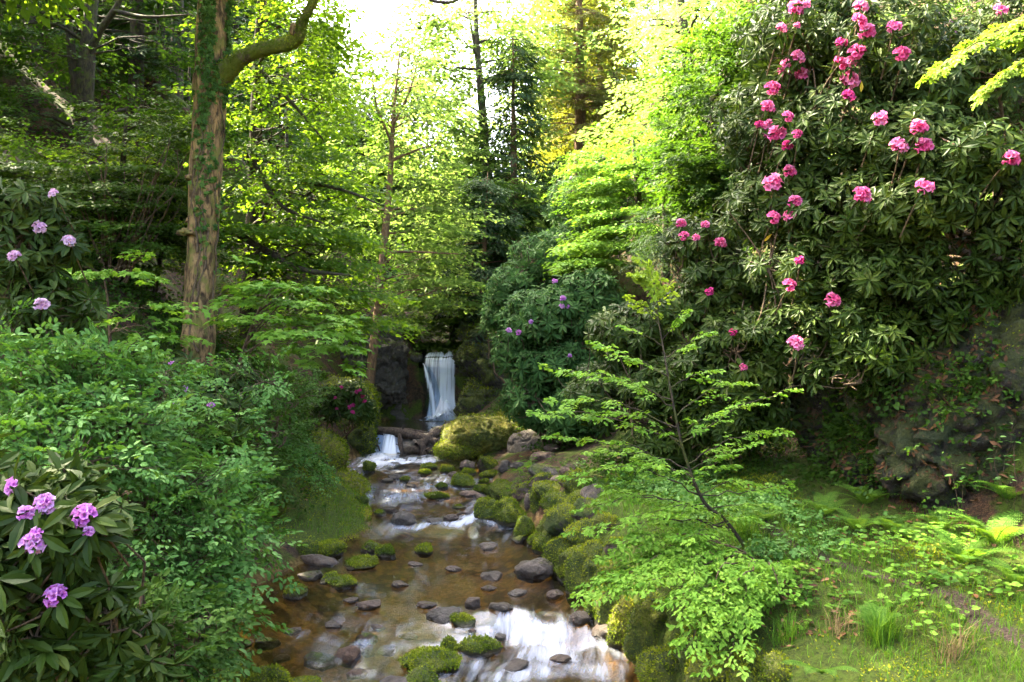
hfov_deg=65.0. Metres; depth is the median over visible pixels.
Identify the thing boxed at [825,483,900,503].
fern
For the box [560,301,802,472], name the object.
rhododendron
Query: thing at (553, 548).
wall stone
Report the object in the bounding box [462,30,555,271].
conifer
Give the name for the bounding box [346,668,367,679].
stream stone
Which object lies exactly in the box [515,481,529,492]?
stream stone
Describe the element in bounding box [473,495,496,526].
stream stone
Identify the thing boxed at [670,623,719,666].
wall stone
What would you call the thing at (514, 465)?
stream stone
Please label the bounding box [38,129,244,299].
young beech
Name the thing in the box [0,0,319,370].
broadleaf tree
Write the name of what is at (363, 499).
stream stone
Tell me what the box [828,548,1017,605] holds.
herb
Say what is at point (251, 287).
young maple
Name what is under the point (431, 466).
stream stone
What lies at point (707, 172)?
broadleaf tree
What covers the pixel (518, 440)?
boulder
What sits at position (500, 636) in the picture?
stream stone
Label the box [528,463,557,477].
wall stone
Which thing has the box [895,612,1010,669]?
grass tuft
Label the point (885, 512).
herb
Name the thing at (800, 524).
herb
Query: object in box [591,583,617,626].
wall stone
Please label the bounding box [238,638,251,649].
stream stone
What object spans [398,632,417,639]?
stream stone
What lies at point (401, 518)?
stream stone
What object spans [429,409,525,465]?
mossy boulder
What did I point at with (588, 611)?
wall stone
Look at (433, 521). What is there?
stream stone
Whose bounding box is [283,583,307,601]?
stream stone
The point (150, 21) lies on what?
conifer
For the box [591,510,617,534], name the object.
wall stone
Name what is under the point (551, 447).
wall stone
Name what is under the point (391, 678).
stream stone
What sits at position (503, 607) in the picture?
stream stone
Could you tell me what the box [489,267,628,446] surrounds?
rhododendron
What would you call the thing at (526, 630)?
stream water
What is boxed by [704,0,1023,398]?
rhododendron
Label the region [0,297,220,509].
elder shrub
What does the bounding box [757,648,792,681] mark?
wall stone
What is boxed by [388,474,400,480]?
stream stone
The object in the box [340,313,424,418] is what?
dark cliff
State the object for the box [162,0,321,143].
conifer
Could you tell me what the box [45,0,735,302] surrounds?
wood
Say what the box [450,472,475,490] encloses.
stream stone
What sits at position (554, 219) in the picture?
broadleaf tree
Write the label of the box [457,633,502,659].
stream stone
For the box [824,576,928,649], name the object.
grass tuft
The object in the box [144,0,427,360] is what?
maple tree
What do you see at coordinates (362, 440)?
mossy cliff
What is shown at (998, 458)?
herb
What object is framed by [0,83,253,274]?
young beech
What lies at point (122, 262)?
hazel
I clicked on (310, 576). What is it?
stream stone
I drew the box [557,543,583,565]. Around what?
wall stone
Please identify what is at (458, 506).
stream stone
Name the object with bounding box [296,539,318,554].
stream stone
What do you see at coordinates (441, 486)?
stream stone
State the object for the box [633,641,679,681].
wall stone
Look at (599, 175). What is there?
broadleaf tree
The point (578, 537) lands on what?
wall stone
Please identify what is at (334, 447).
mossy bank
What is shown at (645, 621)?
wall stone
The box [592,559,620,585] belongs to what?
wall stone
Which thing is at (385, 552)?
stream stone
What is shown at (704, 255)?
rhododendron
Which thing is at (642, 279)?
beech sapling
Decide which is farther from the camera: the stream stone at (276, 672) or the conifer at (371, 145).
the conifer at (371, 145)
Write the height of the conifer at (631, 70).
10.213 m
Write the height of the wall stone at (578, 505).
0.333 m
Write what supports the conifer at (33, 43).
on the ground at (394, 614)
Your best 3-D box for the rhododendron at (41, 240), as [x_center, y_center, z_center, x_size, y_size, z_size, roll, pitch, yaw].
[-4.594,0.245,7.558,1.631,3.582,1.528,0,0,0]
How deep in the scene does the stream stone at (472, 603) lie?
8.62 m
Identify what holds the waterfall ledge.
on the ground at (394, 614)
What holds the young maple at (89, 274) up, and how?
on the ground at (394, 614)
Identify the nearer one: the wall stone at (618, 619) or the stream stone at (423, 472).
the wall stone at (618, 619)
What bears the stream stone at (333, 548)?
on the ground at (394, 614)
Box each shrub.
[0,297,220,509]
[69,342,298,506]
[72,429,308,681]
[95,568,265,681]
[220,363,340,507]
[568,527,808,680]
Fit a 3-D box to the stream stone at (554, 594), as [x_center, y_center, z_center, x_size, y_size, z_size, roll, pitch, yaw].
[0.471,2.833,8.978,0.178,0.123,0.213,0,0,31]
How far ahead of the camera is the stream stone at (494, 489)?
13.81 m
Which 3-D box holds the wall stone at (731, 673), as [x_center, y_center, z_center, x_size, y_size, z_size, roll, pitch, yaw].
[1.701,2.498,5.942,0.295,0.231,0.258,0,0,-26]
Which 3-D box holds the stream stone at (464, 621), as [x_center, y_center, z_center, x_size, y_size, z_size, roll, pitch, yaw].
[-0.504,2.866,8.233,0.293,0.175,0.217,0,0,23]
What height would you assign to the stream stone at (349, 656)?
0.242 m
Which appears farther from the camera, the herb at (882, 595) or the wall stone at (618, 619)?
the wall stone at (618, 619)
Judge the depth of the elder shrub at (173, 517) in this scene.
6.54 m
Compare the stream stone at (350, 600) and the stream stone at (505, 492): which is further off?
the stream stone at (505, 492)
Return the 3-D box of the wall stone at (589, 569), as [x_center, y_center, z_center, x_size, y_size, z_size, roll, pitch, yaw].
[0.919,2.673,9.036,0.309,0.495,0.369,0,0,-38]
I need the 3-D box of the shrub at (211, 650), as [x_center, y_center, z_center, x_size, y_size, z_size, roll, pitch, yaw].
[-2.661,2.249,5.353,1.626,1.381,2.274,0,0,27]
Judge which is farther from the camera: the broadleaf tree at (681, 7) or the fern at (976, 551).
the broadleaf tree at (681, 7)
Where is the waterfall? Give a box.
[424,351,456,419]
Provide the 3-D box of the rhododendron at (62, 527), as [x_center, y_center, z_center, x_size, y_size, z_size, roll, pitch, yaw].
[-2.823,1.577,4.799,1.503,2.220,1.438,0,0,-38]
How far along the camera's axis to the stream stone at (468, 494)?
14.14 m
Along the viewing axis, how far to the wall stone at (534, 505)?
12.04 m
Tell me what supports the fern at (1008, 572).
on the ground at (394, 614)
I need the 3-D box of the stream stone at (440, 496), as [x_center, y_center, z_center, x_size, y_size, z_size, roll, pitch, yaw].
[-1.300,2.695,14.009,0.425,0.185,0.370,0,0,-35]
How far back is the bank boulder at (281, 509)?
11.38 m
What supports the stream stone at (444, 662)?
on the stream water
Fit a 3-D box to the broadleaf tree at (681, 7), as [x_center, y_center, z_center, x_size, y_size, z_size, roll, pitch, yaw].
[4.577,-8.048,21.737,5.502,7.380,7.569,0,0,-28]
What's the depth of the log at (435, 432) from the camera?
19.77 m
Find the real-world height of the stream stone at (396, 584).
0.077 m
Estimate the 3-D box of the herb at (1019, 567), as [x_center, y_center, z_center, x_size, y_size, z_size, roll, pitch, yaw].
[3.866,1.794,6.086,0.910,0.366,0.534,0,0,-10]
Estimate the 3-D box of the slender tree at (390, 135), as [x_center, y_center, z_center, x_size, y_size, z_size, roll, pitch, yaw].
[-3.018,-3.634,22.674,6.312,9.563,5.234,0,0,0]
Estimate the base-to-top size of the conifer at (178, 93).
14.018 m
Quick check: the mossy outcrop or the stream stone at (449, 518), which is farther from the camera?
the stream stone at (449, 518)
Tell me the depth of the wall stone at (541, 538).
10.74 m
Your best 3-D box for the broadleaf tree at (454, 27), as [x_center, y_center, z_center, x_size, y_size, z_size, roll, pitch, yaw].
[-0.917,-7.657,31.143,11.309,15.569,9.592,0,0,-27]
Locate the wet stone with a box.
[410,353,422,362]
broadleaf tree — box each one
[0,0,243,146]
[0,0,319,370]
[358,0,621,342]
[382,258,497,357]
[509,0,650,175]
[540,113,712,280]
[541,153,633,250]
[570,0,784,163]
[605,75,735,293]
[633,0,820,238]
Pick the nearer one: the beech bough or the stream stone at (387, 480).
the beech bough
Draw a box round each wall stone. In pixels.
[526,531,538,549]
[527,471,552,488]
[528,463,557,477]
[528,486,539,513]
[529,451,554,462]
[531,530,557,555]
[532,479,560,500]
[535,517,544,533]
[538,490,568,508]
[541,536,575,581]
[542,500,574,536]
[543,444,560,451]
[550,475,557,480]
[552,564,564,585]
[557,469,572,488]
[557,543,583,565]
[559,463,575,474]
[563,468,589,492]
[563,517,593,544]
[563,549,587,605]
[564,489,580,503]
[569,495,598,521]
[579,538,603,559]
[580,483,602,498]
[582,557,599,589]
[583,587,595,625]
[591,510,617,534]
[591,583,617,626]
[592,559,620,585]
[603,535,624,557]
[605,596,633,649]
[620,596,667,664]
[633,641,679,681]
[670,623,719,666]
[683,649,734,681]
[725,662,758,681]
[733,641,764,671]
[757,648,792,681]
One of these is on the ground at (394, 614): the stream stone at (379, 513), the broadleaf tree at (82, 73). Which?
the broadleaf tree at (82, 73)
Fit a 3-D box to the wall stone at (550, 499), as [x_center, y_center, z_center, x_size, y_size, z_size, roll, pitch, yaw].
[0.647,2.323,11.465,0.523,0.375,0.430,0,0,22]
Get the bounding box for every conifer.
[23,0,129,59]
[38,0,197,142]
[98,0,247,100]
[113,0,196,47]
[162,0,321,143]
[264,25,364,196]
[309,109,423,235]
[419,172,529,346]
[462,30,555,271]
[540,0,650,163]
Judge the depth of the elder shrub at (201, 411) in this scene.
8.69 m
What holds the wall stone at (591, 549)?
on the ground at (394, 614)
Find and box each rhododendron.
[0,175,111,444]
[0,433,190,681]
[103,340,269,494]
[305,379,379,440]
[476,211,617,392]
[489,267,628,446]
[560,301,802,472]
[645,210,793,458]
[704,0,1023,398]
[885,0,1023,136]
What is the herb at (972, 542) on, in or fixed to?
on the ground at (394, 614)
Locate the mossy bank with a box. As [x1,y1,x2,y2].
[305,424,377,500]
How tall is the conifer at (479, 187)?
5.714 m
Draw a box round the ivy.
[187,0,236,351]
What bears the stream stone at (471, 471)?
on the stream water
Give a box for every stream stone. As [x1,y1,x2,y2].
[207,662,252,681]
[227,578,251,606]
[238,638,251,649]
[246,663,291,681]
[254,637,280,650]
[273,654,290,663]
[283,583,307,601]
[283,627,301,635]
[289,675,322,681]
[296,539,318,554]
[297,570,322,581]
[300,554,338,567]
[303,651,336,671]
[318,538,347,559]
[320,570,338,584]
[325,574,357,592]
[325,621,340,628]
[334,645,360,668]
[343,597,358,603]
[344,554,378,570]
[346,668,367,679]
[355,495,369,503]
[356,599,380,610]
[356,632,377,646]
[360,539,379,554]
[361,645,374,657]
[362,460,376,477]
[371,624,385,631]
[374,509,385,516]
[374,543,395,560]
[376,644,397,656]
[379,507,397,513]
[380,675,406,681]
[382,478,393,482]
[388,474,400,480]
[390,510,415,526]
[391,580,408,588]
[396,645,462,678]
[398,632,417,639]
[399,475,410,483]
[404,661,441,681]
[405,483,416,487]
[408,561,422,566]
[414,542,432,557]
[416,601,436,608]
[418,468,431,477]
[420,462,436,470]
[423,491,449,501]
[426,517,441,524]
[426,606,459,624]
[434,482,447,490]
[439,634,457,652]
[440,464,454,474]
[443,514,458,522]
[445,565,461,571]
[449,612,475,630]
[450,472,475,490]
[452,504,465,509]
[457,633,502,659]
[459,490,478,497]
[460,459,474,469]
[460,467,475,476]
[465,597,480,609]
[467,628,476,635]
[473,483,486,494]
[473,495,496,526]
[476,493,486,498]
[477,455,497,471]
[477,478,488,484]
[479,469,496,479]
[479,542,497,550]
[480,571,502,581]
[481,585,496,591]
[482,478,512,500]
[488,602,512,612]
[490,495,526,530]
[495,633,505,640]
[498,460,510,473]
[499,489,511,498]
[504,658,528,673]
[508,589,526,597]
[510,462,524,468]
[511,535,523,544]
[512,483,525,501]
[512,514,535,546]
[513,558,553,583]
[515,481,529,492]
[524,493,530,510]
[546,589,562,599]
[549,654,571,662]
[568,611,590,626]
[590,623,607,642]
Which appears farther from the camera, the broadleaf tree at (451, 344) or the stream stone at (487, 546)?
the broadleaf tree at (451, 344)
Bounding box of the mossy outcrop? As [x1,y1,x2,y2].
[787,278,1023,509]
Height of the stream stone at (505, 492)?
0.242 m
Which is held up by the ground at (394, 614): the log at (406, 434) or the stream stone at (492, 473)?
the stream stone at (492, 473)
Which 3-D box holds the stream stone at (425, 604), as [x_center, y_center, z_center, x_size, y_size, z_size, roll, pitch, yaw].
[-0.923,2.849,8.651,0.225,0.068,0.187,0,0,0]
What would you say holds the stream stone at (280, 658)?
on the stream water
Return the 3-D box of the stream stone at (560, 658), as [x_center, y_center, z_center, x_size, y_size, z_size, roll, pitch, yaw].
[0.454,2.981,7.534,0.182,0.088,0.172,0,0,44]
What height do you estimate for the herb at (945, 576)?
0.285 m
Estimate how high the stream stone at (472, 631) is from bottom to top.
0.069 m
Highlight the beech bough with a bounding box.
[915,14,1023,109]
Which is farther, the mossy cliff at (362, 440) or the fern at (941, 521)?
the mossy cliff at (362, 440)
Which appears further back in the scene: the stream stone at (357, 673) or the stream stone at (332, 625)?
the stream stone at (332, 625)
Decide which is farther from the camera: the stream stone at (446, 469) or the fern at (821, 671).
the stream stone at (446, 469)
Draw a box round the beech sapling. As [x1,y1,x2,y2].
[525,252,803,555]
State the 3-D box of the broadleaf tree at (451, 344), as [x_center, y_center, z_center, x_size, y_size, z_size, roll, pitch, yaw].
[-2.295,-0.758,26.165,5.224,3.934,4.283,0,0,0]
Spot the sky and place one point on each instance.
(376, 11)
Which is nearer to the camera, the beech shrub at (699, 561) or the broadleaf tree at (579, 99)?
the beech shrub at (699, 561)
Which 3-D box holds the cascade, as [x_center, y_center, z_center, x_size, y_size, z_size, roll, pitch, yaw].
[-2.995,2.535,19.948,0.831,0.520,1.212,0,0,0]
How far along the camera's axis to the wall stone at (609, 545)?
8.73 m
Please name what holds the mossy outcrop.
on the ground at (394, 614)
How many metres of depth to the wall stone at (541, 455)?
14.66 m
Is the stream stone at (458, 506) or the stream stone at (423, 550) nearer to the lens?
the stream stone at (423, 550)
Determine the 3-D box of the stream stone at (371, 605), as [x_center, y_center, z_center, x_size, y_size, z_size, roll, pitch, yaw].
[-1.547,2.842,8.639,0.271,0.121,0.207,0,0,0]
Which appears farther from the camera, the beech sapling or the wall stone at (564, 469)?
the wall stone at (564, 469)
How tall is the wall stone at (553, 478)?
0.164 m
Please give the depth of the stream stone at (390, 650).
7.70 m
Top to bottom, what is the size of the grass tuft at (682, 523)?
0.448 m
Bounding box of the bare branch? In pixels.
[429,0,459,4]
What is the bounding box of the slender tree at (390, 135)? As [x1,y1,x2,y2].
[290,27,509,383]
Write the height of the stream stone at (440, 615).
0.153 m
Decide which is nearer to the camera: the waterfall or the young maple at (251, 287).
the young maple at (251, 287)
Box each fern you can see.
[743,506,787,519]
[779,659,859,674]
[792,491,852,513]
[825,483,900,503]
[833,507,901,529]
[863,514,912,529]
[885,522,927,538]
[901,506,982,529]
[905,522,1022,562]
[934,507,1023,543]
[966,479,1023,500]
[969,556,1023,583]
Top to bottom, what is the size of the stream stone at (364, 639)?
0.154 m
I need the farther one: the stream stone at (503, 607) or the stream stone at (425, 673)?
the stream stone at (503, 607)
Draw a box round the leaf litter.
[1,102,1023,646]
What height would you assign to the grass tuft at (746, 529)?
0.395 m
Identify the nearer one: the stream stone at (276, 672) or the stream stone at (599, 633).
the stream stone at (276, 672)
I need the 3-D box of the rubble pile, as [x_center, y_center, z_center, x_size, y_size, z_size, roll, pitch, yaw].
[-2.126,2.539,20.100,1.514,0.824,0.904,0,0,0]
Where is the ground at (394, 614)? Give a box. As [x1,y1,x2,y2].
[0,0,1023,681]
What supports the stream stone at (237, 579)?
on the ground at (394, 614)
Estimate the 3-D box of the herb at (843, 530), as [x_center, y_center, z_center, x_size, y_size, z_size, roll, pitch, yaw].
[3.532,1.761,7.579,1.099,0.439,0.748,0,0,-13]
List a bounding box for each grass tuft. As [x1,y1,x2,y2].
[505,454,557,490]
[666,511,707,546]
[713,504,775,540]
[762,598,820,648]
[812,598,860,638]
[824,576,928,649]
[851,602,904,638]
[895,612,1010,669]
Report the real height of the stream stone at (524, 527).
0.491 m
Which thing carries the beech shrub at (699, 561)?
on the ground at (394, 614)
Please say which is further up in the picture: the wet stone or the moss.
the wet stone
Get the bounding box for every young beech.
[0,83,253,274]
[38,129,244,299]
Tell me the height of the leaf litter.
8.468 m
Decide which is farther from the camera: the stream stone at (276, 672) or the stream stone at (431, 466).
the stream stone at (431, 466)
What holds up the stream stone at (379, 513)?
on the stream water
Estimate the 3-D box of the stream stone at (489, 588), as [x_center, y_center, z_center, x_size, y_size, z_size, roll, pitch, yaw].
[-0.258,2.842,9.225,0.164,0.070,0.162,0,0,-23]
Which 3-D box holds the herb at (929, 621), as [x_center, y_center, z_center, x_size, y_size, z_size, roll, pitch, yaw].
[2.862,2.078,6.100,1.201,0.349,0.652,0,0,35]
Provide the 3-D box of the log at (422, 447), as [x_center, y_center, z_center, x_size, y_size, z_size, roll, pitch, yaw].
[-2.185,2.599,19.588,0.217,0.430,0.328,0,0,-45]
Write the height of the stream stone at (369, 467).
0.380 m
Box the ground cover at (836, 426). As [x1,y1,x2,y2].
[0,0,1023,566]
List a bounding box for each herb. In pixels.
[748,559,861,611]
[756,507,849,544]
[778,558,928,608]
[798,585,979,641]
[799,510,895,548]
[827,509,964,553]
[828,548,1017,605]
[835,522,973,569]
[860,515,997,571]
[910,550,993,598]
[945,418,1023,517]
[955,563,1023,599]
[987,431,1011,504]
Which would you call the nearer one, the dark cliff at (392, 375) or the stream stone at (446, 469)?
the stream stone at (446, 469)
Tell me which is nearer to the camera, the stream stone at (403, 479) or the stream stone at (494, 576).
the stream stone at (494, 576)
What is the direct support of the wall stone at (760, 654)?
on the ground at (394, 614)
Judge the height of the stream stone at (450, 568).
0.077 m
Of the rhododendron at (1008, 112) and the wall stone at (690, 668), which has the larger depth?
the rhododendron at (1008, 112)
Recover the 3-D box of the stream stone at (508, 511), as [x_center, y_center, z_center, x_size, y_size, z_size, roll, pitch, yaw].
[-0.012,2.633,12.274,0.556,0.552,0.531,0,0,-29]
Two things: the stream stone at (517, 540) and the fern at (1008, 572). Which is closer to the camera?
the fern at (1008, 572)
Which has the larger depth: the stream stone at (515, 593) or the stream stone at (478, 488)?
the stream stone at (478, 488)
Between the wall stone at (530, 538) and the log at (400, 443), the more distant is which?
the log at (400, 443)
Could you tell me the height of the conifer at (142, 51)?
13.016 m
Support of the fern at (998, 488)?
on the ground at (394, 614)
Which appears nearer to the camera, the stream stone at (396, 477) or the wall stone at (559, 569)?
the wall stone at (559, 569)
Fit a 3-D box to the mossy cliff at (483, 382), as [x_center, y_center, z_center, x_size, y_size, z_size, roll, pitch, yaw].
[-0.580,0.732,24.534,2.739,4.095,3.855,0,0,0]
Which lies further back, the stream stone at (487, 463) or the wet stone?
the wet stone
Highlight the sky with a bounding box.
[241,0,716,182]
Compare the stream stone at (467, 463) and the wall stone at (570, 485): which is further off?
the stream stone at (467, 463)
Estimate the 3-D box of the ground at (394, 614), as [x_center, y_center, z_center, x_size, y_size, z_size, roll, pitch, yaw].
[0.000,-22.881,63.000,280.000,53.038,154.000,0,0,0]
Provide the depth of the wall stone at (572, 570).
9.05 m
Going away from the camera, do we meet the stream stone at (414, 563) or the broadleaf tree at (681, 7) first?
the stream stone at (414, 563)
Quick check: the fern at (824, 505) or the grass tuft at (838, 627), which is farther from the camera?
the fern at (824, 505)
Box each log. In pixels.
[376,424,439,444]
[396,433,403,455]
[403,437,435,456]
[404,428,428,432]
[415,421,450,445]
[416,439,426,456]
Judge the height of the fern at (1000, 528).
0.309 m
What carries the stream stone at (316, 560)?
on the ground at (394, 614)
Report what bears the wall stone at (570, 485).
on the ground at (394, 614)
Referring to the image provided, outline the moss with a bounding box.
[250,415,1023,681]
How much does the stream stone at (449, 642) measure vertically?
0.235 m
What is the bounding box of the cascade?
[382,434,396,455]
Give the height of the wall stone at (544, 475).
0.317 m
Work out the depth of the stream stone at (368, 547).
10.76 m
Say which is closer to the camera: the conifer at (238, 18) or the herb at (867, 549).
the herb at (867, 549)
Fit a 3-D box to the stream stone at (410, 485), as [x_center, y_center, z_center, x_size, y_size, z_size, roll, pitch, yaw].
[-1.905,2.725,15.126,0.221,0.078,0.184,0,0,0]
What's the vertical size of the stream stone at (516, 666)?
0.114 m
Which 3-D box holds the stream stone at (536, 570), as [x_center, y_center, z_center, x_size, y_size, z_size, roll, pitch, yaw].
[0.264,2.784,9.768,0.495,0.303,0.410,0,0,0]
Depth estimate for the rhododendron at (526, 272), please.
18.62 m
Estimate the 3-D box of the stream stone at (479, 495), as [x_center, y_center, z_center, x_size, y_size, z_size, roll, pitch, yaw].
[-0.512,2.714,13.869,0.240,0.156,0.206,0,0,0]
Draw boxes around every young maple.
[58,250,212,347]
[202,254,373,377]
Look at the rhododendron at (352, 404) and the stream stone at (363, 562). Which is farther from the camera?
the rhododendron at (352, 404)
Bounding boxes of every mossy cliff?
[320,373,382,457]
[452,305,511,416]
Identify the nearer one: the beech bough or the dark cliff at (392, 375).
the beech bough
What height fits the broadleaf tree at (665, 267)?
3.949 m
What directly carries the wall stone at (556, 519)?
on the ground at (394, 614)
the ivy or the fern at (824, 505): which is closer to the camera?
the fern at (824, 505)
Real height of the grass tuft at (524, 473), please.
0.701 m
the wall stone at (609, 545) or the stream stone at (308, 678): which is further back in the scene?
the wall stone at (609, 545)
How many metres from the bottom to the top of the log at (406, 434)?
0.520 m
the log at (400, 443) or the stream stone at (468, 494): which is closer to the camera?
the stream stone at (468, 494)
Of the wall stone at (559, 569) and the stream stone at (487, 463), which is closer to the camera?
the wall stone at (559, 569)
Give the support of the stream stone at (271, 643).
on the stream water
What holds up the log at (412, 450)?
on the rubble pile
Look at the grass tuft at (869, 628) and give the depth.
5.93 m
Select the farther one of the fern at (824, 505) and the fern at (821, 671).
the fern at (824, 505)
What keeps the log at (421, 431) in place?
on the rubble pile
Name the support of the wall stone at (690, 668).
on the ground at (394, 614)
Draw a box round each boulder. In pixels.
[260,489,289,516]
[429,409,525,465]
[507,429,541,452]
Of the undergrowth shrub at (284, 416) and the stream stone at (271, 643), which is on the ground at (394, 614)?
the undergrowth shrub at (284, 416)
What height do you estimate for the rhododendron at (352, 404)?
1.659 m
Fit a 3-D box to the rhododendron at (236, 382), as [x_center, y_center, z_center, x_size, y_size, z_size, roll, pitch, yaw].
[-3.662,0.963,9.410,1.924,2.038,3.035,0,0,-34]
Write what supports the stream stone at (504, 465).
on the ground at (394, 614)
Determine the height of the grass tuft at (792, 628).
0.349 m
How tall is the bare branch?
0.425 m
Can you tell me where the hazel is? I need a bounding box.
[71,138,189,282]
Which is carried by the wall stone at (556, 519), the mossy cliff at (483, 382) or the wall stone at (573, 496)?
the wall stone at (573, 496)
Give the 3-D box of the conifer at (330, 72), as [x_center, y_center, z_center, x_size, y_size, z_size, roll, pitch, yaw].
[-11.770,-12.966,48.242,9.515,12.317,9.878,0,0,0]
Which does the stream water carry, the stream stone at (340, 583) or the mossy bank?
the stream stone at (340, 583)
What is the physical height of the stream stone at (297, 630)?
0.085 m
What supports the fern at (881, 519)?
on the ground at (394, 614)
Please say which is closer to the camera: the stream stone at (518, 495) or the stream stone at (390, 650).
the stream stone at (390, 650)
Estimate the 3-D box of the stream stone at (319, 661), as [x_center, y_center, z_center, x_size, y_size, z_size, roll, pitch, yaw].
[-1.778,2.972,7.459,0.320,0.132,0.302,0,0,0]
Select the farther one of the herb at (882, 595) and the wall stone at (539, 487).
the wall stone at (539, 487)
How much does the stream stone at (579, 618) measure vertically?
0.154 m
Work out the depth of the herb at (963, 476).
7.37 m
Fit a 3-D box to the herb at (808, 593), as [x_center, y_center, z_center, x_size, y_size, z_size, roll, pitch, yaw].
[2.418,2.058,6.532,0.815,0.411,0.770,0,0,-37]
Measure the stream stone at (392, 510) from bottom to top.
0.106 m
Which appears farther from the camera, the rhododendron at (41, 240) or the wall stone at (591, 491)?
the wall stone at (591, 491)
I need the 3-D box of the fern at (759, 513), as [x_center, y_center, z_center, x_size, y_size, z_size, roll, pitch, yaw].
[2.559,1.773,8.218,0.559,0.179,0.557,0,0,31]
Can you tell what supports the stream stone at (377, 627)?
on the stream water
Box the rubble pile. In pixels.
[397,425,441,458]
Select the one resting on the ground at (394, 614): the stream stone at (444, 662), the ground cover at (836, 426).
the ground cover at (836, 426)
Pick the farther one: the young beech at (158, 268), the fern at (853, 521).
the young beech at (158, 268)
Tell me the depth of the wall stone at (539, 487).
11.89 m
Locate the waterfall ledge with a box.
[424,360,438,367]
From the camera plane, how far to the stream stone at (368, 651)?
7.65 m
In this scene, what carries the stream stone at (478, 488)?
on the stream water
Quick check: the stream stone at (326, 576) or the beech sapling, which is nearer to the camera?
the beech sapling
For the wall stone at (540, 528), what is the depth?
11.08 m
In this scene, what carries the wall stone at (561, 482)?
on the ground at (394, 614)
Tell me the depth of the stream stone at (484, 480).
15.35 m
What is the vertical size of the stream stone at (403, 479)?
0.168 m
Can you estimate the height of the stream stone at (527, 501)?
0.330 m

